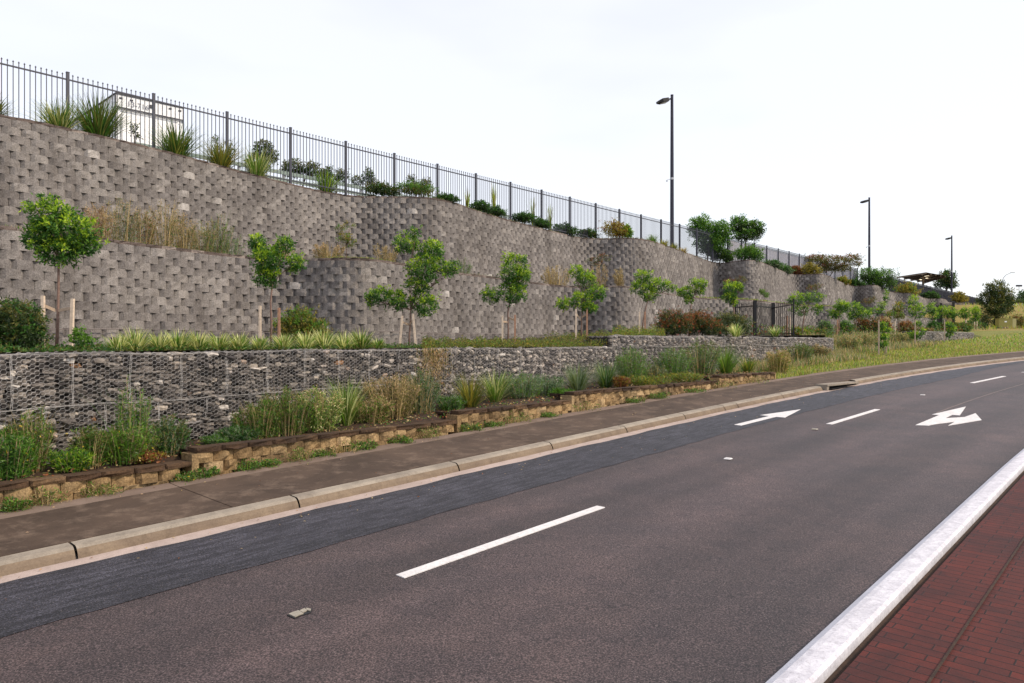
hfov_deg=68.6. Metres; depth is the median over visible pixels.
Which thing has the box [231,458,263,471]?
joint weed
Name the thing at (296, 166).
background tree
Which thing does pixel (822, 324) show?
shrub
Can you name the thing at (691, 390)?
joint weed
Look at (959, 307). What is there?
hillside
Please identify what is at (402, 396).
tall weed
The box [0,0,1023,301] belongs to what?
sky
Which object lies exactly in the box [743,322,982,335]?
terrace undergrowth
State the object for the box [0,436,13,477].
tall weed
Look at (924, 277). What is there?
open shed
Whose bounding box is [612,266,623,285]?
ledge weed
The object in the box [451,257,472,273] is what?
ledge weed
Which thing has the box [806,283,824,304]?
ledge sapling
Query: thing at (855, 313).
young tree
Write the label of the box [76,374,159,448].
tall weed
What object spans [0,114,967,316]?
retaining wall
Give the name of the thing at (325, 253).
ledge weed
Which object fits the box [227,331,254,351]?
variegated plant
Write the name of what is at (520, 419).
joint weed
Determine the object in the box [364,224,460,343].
young tree
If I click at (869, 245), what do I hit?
street light
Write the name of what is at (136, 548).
gutter
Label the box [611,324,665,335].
raised cover
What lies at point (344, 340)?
variegated plant
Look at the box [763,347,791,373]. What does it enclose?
verge weed
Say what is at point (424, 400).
tall weed
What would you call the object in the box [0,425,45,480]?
tall weed
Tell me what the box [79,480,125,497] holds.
joint weed
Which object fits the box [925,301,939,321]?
young tree
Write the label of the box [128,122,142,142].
background sapling
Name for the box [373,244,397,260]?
ledge weed
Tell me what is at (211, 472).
joint weed
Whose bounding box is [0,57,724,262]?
picket fence
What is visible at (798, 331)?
shrub
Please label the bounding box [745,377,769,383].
joint weed
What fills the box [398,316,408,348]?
tree stake
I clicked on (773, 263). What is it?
shrub
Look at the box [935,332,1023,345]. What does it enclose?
verge grass
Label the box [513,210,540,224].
shrub
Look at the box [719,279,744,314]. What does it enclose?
young tree
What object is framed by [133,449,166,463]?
red leaved plant
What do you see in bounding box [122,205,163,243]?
ledge weed
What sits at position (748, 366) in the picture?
strappy plant
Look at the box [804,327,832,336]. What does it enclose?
shrub
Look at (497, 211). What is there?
shrub
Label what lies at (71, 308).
tree stake
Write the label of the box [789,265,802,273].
shrub
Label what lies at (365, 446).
joint weed
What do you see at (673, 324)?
shrub
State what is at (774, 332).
variegated plant
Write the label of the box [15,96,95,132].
flax clump
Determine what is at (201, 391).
gabion wall
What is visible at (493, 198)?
yellow shoots
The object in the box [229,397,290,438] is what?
tall weed
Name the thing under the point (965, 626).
median control joint
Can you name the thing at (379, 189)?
shrub
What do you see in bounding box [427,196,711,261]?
wall top grass
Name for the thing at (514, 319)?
tree stake
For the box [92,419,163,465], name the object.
tall weed
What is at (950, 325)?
verge sapling
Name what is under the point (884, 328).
verge sapling
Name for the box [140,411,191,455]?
tall weed
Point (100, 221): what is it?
ledge weed
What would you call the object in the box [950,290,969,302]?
shrub
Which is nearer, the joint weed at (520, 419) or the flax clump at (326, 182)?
the joint weed at (520, 419)
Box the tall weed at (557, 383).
[520,373,567,395]
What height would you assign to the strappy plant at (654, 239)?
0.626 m
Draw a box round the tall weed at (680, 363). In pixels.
[651,346,696,373]
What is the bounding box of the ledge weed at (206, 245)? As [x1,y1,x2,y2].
[188,221,218,251]
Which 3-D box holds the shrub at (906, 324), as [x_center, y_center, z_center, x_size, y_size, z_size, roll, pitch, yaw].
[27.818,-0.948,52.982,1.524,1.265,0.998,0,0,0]
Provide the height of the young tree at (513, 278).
2.782 m
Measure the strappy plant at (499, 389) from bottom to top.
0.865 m
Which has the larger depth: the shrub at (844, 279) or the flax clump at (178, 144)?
the shrub at (844, 279)
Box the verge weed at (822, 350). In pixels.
[812,343,831,356]
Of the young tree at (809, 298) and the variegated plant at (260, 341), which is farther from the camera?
the young tree at (809, 298)
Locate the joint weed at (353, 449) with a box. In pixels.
[326,440,363,453]
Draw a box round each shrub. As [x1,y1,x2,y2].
[0,295,55,354]
[43,446,95,472]
[269,304,332,343]
[361,180,400,195]
[391,179,438,196]
[432,192,460,203]
[435,393,466,409]
[469,199,493,212]
[487,204,507,217]
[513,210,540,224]
[530,216,551,229]
[548,221,581,237]
[575,226,600,237]
[598,217,629,237]
[620,223,632,237]
[649,305,694,335]
[683,308,728,336]
[685,212,734,253]
[702,247,734,265]
[711,308,755,336]
[728,213,766,245]
[731,243,765,262]
[761,259,785,268]
[778,264,794,274]
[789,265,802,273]
[789,325,811,336]
[799,262,822,273]
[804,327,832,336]
[816,318,833,330]
[836,275,851,284]
[836,317,854,334]
[850,276,866,285]
[851,316,883,332]
[854,265,900,291]
[876,316,893,330]
[892,281,921,295]
[897,319,916,332]
[921,290,940,298]
[926,320,940,330]
[940,320,960,331]
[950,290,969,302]
[956,322,973,331]
[964,319,987,329]
[970,309,1007,325]
[1008,314,1023,327]
[1013,298,1023,304]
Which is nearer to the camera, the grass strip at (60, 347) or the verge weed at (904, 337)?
the grass strip at (60, 347)
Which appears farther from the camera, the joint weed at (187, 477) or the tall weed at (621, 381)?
the tall weed at (621, 381)
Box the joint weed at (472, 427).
[459,423,483,432]
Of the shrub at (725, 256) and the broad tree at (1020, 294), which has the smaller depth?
the shrub at (725, 256)
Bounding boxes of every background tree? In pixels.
[246,138,279,167]
[278,158,331,185]
[323,164,350,192]
[349,166,377,192]
[405,174,432,196]
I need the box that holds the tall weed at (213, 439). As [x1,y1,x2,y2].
[198,433,229,444]
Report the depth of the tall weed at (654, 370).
21.34 m
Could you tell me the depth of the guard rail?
28.30 m
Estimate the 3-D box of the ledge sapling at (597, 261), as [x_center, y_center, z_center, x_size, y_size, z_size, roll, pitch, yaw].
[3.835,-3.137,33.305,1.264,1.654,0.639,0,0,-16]
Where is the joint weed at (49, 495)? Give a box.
[27,485,71,505]
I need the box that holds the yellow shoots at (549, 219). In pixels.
[547,206,552,230]
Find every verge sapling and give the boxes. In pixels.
[874,320,894,352]
[906,320,928,344]
[943,322,959,341]
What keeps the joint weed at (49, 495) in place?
on the footpath at (43, 526)
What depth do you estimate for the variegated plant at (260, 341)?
14.14 m
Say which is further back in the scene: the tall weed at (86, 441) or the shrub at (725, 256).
the shrub at (725, 256)
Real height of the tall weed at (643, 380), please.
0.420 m
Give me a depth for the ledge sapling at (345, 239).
22.42 m
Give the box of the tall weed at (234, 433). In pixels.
[214,423,263,441]
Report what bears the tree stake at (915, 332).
on the verge
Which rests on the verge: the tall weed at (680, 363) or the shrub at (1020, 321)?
the shrub at (1020, 321)
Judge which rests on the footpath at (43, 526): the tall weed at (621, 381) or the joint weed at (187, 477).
the joint weed at (187, 477)
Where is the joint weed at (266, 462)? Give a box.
[256,458,282,467]
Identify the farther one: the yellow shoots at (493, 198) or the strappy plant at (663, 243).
the strappy plant at (663, 243)
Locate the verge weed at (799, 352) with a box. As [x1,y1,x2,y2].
[784,342,814,361]
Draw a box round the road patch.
[0,361,1023,637]
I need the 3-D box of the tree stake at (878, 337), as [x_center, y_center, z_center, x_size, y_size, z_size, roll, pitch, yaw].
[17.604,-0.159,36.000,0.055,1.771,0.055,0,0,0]
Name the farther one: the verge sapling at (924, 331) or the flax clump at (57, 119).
the verge sapling at (924, 331)
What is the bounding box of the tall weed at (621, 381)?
[612,375,630,387]
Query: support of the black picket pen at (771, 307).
on the terrace
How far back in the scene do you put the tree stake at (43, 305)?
12.90 m
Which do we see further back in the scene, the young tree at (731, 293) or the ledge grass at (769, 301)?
the ledge grass at (769, 301)
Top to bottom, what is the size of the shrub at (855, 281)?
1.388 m
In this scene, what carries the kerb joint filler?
attached to the kerb at (37, 558)
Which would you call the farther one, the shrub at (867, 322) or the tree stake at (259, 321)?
the shrub at (867, 322)
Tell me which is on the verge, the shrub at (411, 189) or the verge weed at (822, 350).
the verge weed at (822, 350)
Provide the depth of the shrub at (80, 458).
9.59 m
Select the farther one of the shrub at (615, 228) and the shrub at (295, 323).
the shrub at (615, 228)
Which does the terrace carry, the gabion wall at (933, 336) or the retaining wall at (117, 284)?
the retaining wall at (117, 284)
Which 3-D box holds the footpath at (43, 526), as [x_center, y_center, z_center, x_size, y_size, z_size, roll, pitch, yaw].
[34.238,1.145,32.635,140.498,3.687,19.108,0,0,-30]
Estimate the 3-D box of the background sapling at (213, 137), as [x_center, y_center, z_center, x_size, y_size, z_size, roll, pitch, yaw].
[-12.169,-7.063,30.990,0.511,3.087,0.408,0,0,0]
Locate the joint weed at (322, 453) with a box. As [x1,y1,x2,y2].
[309,449,336,457]
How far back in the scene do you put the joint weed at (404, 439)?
12.95 m
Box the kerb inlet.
[816,381,858,389]
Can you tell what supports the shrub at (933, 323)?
on the terrace
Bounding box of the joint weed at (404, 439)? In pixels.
[387,434,415,443]
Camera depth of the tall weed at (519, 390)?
17.28 m
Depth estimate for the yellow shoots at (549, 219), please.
38.61 m
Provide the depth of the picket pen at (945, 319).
61.67 m
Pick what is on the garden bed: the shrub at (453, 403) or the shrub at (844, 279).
the shrub at (453, 403)
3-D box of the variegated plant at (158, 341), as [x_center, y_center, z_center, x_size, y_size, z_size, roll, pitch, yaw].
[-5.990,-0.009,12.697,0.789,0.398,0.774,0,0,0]
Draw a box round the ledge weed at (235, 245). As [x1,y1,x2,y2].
[219,231,245,254]
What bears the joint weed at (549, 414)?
on the footpath at (43, 526)
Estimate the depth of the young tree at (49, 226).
12.88 m
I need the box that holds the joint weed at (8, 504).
[0,495,35,513]
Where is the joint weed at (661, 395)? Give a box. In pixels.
[647,391,670,399]
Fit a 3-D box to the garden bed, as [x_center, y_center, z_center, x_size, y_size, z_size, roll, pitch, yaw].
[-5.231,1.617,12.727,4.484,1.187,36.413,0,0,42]
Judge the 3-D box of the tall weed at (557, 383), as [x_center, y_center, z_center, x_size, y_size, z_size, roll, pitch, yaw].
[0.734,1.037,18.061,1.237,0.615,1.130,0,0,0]
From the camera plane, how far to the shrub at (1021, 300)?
125.42 m
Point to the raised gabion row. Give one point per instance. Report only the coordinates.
(625, 341)
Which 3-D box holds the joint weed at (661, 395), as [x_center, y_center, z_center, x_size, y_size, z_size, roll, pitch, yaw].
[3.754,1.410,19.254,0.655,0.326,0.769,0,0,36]
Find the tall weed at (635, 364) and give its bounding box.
[613,345,652,383]
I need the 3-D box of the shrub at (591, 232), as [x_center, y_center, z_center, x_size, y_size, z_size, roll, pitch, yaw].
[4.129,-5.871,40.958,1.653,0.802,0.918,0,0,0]
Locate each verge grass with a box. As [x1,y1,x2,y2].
[716,330,941,371]
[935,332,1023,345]
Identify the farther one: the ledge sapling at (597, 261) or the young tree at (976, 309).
the young tree at (976, 309)
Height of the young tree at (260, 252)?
2.765 m
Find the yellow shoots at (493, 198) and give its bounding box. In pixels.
[489,185,496,207]
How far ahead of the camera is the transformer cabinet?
81.71 m
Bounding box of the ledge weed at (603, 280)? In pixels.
[586,262,608,285]
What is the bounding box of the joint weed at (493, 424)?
[484,420,507,428]
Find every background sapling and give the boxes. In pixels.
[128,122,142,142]
[212,134,222,147]
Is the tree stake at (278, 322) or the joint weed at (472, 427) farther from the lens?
the tree stake at (278, 322)
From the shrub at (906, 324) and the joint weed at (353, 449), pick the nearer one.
the joint weed at (353, 449)
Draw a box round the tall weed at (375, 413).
[352,393,395,423]
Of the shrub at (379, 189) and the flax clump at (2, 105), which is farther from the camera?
the shrub at (379, 189)
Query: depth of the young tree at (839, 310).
42.93 m
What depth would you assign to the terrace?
28.03 m
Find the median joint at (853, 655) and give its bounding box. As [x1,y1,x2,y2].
[824,471,1023,682]
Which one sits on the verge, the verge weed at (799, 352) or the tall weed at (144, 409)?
the verge weed at (799, 352)
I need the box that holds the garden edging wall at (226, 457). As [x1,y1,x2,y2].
[0,372,775,509]
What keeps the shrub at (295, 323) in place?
on the terrace
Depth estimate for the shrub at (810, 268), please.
62.37 m
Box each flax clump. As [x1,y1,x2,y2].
[0,93,20,115]
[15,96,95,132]
[41,90,144,142]
[138,117,212,160]
[194,135,251,167]
[235,143,283,178]
[304,167,353,192]
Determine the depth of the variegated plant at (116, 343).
12.07 m
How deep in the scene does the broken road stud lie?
6.11 m
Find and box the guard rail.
[132,142,507,217]
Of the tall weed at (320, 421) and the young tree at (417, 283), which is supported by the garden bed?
the tall weed at (320, 421)
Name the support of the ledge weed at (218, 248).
on the planted ledge
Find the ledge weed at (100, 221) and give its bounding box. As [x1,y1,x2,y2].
[83,202,119,238]
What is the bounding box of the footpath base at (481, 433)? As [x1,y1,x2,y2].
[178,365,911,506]
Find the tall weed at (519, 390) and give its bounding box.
[495,369,545,398]
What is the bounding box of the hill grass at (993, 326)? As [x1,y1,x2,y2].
[961,302,1023,329]
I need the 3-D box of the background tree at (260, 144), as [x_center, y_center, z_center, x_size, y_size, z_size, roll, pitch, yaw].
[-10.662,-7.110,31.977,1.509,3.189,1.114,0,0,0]
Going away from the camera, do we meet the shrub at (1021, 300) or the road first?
the road
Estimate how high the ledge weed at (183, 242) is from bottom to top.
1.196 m
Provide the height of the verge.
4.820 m
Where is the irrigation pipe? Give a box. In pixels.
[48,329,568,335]
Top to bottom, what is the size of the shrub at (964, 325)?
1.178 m
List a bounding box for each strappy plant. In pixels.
[323,375,375,425]
[444,372,495,406]
[470,370,516,401]
[555,362,607,390]
[582,359,624,387]
[643,234,658,242]
[659,240,668,246]
[711,340,748,372]
[736,354,760,371]
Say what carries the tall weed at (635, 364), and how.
on the garden bed
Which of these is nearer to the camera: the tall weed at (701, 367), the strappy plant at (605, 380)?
the strappy plant at (605, 380)
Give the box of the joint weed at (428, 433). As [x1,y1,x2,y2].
[414,425,443,438]
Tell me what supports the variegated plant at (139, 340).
on the terrace
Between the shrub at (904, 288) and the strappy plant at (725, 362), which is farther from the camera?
the shrub at (904, 288)
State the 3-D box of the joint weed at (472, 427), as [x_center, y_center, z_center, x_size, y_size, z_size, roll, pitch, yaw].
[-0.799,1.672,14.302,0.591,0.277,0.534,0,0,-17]
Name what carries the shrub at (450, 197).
on the upper yard
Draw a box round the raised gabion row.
[582,334,833,349]
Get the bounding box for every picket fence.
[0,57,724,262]
[727,239,857,284]
[889,276,977,304]
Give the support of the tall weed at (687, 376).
on the garden bed
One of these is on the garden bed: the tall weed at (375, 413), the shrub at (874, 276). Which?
the tall weed at (375, 413)
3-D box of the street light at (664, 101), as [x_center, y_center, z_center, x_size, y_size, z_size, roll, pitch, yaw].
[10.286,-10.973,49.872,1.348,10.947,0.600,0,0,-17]
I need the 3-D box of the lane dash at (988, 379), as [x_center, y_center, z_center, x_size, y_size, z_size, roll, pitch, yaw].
[16.249,1.293,25.560,3.488,0.125,0.120,0,0,-42]
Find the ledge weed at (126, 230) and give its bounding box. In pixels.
[104,197,143,241]
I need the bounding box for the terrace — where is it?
[40,331,981,351]
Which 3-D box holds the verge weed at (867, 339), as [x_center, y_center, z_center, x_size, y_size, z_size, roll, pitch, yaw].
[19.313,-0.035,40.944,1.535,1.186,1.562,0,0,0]
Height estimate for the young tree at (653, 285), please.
2.532 m
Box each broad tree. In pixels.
[932,268,959,290]
[974,278,1019,325]
[1015,289,1023,298]
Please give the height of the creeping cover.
0.598 m
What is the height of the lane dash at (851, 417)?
0.120 m
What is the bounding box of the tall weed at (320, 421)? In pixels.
[292,385,348,432]
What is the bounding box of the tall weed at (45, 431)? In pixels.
[1,405,63,472]
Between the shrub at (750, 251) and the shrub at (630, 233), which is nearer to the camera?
the shrub at (630, 233)
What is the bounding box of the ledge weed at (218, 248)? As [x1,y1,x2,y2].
[196,213,235,253]
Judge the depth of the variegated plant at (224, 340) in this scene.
13.46 m
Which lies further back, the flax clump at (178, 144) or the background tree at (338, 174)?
the background tree at (338, 174)
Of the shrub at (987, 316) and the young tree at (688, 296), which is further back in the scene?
the shrub at (987, 316)
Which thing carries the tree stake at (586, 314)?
on the terrace
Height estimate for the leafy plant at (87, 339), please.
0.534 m
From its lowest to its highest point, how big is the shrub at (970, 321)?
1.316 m
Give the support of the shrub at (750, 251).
on the upper yard
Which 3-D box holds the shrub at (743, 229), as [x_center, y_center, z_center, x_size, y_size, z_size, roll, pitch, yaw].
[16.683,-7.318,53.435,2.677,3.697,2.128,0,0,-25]
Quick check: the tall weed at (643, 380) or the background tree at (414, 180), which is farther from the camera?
the background tree at (414, 180)
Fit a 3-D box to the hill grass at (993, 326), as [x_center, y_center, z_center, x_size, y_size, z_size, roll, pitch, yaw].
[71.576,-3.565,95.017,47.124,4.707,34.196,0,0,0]
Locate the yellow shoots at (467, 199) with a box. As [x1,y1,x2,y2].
[464,192,469,206]
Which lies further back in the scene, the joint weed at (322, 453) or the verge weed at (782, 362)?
the verge weed at (782, 362)
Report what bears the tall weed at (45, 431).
on the garden bed
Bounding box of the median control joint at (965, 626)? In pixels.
[927,538,1023,682]
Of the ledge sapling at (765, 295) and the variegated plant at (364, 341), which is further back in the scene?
the ledge sapling at (765, 295)
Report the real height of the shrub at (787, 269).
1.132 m
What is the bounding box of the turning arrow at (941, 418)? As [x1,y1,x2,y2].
[916,407,980,425]
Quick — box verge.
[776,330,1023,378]
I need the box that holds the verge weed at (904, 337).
[889,331,913,342]
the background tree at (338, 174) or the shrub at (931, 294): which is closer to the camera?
the background tree at (338, 174)
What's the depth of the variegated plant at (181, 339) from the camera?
12.85 m
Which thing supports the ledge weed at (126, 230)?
on the planted ledge
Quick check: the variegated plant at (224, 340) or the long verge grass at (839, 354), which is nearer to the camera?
the variegated plant at (224, 340)
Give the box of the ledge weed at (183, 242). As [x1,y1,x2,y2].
[167,212,202,249]
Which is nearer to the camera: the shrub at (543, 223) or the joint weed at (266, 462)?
the joint weed at (266, 462)
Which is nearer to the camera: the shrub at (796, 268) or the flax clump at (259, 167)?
the flax clump at (259, 167)
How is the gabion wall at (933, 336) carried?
on the verge
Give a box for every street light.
[656,94,673,222]
[860,197,870,284]
[945,235,952,291]
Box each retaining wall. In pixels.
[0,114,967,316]
[0,225,942,354]
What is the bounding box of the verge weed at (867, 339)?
[857,330,877,346]
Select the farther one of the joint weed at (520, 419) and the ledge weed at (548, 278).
the ledge weed at (548, 278)
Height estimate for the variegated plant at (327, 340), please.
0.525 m
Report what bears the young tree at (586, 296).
on the terrace
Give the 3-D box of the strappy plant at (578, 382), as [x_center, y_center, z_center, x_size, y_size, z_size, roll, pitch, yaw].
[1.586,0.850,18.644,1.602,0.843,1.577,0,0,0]
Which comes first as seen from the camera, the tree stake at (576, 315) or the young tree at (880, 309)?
the tree stake at (576, 315)
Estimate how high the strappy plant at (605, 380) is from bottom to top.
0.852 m
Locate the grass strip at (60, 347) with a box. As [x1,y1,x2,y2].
[0,341,421,352]
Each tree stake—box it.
[41,296,55,352]
[56,299,74,352]
[259,306,260,337]
[278,308,279,339]
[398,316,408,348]
[409,314,416,343]
[502,316,507,347]
[509,315,515,347]
[575,309,580,338]
[582,309,587,335]
[644,312,645,328]
[786,316,787,334]
[878,320,879,354]
[914,320,915,344]
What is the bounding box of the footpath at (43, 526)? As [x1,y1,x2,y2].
[0,351,1023,556]
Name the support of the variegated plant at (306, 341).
on the terrace
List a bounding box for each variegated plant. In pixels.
[98,333,135,352]
[114,327,157,352]
[141,332,174,352]
[153,327,198,352]
[187,329,214,351]
[202,330,237,351]
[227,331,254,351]
[247,336,272,351]
[267,332,299,349]
[291,330,326,350]
[302,328,339,350]
[333,332,361,350]
[347,328,376,349]
[371,337,386,349]
[728,322,748,336]
[765,324,783,336]
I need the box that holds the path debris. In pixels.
[6,379,896,598]
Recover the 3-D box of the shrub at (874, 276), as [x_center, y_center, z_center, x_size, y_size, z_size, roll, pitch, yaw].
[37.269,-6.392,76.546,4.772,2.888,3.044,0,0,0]
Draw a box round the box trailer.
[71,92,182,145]
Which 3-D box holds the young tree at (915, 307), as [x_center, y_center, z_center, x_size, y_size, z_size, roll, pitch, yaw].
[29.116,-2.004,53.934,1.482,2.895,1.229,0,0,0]
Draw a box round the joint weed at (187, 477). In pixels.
[170,469,202,484]
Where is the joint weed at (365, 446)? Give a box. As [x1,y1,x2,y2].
[349,439,379,450]
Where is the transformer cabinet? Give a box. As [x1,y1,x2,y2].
[995,318,1015,327]
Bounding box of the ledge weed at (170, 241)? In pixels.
[140,199,185,247]
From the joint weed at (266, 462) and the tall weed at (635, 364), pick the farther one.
the tall weed at (635, 364)
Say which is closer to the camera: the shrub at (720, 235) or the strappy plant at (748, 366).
the strappy plant at (748, 366)
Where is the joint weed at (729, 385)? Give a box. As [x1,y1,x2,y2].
[704,379,740,388]
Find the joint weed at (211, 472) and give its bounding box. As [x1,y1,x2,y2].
[190,465,220,478]
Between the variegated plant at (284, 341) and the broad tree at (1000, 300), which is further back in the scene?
the broad tree at (1000, 300)
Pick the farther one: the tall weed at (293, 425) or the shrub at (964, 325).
the shrub at (964, 325)
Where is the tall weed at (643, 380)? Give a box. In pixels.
[624,373,672,385]
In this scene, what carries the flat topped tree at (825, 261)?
on the upper yard
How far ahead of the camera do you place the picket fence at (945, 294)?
105.98 m
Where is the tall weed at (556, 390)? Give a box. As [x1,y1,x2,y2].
[544,387,574,395]
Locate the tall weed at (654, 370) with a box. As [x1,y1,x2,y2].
[643,362,674,377]
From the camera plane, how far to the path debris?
11.51 m
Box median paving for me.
[834,475,1023,682]
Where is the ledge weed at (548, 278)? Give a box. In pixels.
[540,265,570,285]
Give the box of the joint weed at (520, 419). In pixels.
[501,409,533,423]
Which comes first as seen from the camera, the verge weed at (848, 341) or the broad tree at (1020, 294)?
the verge weed at (848, 341)
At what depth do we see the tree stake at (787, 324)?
37.47 m
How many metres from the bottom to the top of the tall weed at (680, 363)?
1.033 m
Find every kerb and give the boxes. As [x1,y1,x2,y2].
[0,357,1023,576]
[766,449,1023,682]
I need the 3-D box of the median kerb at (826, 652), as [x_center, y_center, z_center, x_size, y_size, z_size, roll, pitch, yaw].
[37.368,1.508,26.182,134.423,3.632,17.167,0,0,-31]
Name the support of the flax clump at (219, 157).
on the upper yard
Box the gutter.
[0,360,1023,582]
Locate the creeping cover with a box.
[420,328,610,348]
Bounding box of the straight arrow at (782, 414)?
[734,409,800,425]
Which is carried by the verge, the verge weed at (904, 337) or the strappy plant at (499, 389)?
the verge weed at (904, 337)
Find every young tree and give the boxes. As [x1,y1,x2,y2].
[18,192,109,345]
[246,232,308,345]
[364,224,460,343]
[478,251,532,347]
[553,264,607,336]
[629,269,679,328]
[675,277,708,336]
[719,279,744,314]
[785,290,826,333]
[826,299,851,334]
[843,301,876,333]
[869,289,890,318]
[883,300,905,331]
[906,295,927,320]
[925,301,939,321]
[936,305,960,325]
[958,307,971,319]
[969,306,981,328]
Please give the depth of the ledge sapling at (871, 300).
63.38 m
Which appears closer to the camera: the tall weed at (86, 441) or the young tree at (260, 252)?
the tall weed at (86, 441)
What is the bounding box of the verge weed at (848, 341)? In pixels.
[836,334,863,349]
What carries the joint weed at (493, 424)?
on the footpath at (43, 526)
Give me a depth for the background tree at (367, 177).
37.99 m
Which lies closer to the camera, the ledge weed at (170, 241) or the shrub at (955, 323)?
the ledge weed at (170, 241)
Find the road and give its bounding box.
[0,362,1023,682]
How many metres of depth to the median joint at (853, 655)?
6.30 m
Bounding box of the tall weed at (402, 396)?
[359,367,422,418]
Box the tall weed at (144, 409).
[126,388,152,448]
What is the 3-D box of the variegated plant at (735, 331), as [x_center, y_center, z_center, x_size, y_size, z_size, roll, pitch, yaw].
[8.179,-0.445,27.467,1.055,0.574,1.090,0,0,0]
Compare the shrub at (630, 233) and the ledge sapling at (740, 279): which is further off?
the ledge sapling at (740, 279)
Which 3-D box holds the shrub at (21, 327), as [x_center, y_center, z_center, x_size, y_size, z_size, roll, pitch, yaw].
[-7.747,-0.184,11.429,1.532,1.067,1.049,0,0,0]
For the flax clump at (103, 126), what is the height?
1.382 m
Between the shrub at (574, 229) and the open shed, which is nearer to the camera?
the shrub at (574, 229)
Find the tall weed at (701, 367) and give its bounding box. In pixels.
[679,337,722,374]
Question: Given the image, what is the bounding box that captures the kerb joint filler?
[75,373,913,558]
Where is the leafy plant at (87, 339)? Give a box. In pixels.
[63,325,102,352]
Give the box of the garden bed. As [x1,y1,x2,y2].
[0,371,755,480]
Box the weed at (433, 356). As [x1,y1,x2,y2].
[409,347,458,395]
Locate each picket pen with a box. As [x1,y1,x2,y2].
[735,299,793,335]
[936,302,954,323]
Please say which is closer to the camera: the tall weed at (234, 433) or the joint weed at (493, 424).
the tall weed at (234, 433)
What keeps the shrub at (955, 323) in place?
on the terrace
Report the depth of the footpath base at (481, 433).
10.04 m
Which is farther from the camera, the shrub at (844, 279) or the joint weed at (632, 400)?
the shrub at (844, 279)
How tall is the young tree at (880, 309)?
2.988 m
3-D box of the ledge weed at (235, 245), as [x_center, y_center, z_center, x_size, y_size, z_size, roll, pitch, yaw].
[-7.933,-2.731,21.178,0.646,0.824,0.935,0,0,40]
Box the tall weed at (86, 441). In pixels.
[67,423,109,468]
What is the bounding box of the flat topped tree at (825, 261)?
[805,251,865,275]
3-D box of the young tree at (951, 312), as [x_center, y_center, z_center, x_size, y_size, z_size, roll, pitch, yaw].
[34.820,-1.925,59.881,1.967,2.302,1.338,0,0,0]
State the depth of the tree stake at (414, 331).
19.27 m
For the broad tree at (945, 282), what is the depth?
115.59 m
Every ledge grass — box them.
[4,223,498,276]
[695,296,887,312]
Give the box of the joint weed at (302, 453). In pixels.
[281,444,317,462]
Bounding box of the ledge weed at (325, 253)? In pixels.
[311,242,345,257]
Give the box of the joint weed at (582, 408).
[572,401,600,410]
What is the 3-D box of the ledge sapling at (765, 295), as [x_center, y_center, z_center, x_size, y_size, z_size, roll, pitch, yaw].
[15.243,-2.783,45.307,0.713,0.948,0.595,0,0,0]
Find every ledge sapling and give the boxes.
[334,220,358,255]
[585,253,612,275]
[723,276,747,288]
[758,288,769,297]
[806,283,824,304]
[862,295,877,305]
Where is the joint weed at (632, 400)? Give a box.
[625,397,647,402]
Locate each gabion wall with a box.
[0,344,833,471]
[902,331,973,341]
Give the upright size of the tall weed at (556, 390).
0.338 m
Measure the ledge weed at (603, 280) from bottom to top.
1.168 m
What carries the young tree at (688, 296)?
on the terrace
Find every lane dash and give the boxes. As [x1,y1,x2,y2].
[396,506,604,577]
[827,409,879,424]
[971,376,1005,382]
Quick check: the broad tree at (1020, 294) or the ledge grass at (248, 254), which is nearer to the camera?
the ledge grass at (248, 254)
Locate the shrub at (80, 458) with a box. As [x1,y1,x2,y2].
[43,446,95,472]
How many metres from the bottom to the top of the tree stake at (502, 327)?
0.932 m
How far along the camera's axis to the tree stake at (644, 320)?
26.77 m
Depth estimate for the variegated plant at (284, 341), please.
14.54 m
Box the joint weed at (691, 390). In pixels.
[684,387,705,392]
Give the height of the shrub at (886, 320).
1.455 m
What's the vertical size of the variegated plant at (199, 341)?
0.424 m
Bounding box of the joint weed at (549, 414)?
[540,411,561,418]
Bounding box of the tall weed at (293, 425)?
[259,384,316,435]
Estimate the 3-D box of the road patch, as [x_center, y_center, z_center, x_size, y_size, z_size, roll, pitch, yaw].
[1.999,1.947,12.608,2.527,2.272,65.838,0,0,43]
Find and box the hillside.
[924,305,1023,330]
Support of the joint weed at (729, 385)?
on the footpath at (43, 526)
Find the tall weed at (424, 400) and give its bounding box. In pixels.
[396,367,441,413]
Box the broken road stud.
[287,608,311,618]
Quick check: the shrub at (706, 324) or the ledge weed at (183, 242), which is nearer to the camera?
the ledge weed at (183, 242)
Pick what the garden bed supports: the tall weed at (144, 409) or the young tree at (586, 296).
the tall weed at (144, 409)
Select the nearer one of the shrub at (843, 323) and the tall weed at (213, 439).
the tall weed at (213, 439)
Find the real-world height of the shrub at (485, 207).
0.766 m
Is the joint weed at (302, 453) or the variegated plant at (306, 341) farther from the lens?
the variegated plant at (306, 341)
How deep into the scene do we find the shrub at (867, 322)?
46.72 m
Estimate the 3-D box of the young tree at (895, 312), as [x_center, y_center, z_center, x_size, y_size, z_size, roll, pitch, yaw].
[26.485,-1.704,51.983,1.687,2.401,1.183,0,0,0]
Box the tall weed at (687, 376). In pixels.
[659,371,703,381]
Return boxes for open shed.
[897,272,945,284]
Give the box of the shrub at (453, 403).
[435,393,466,409]

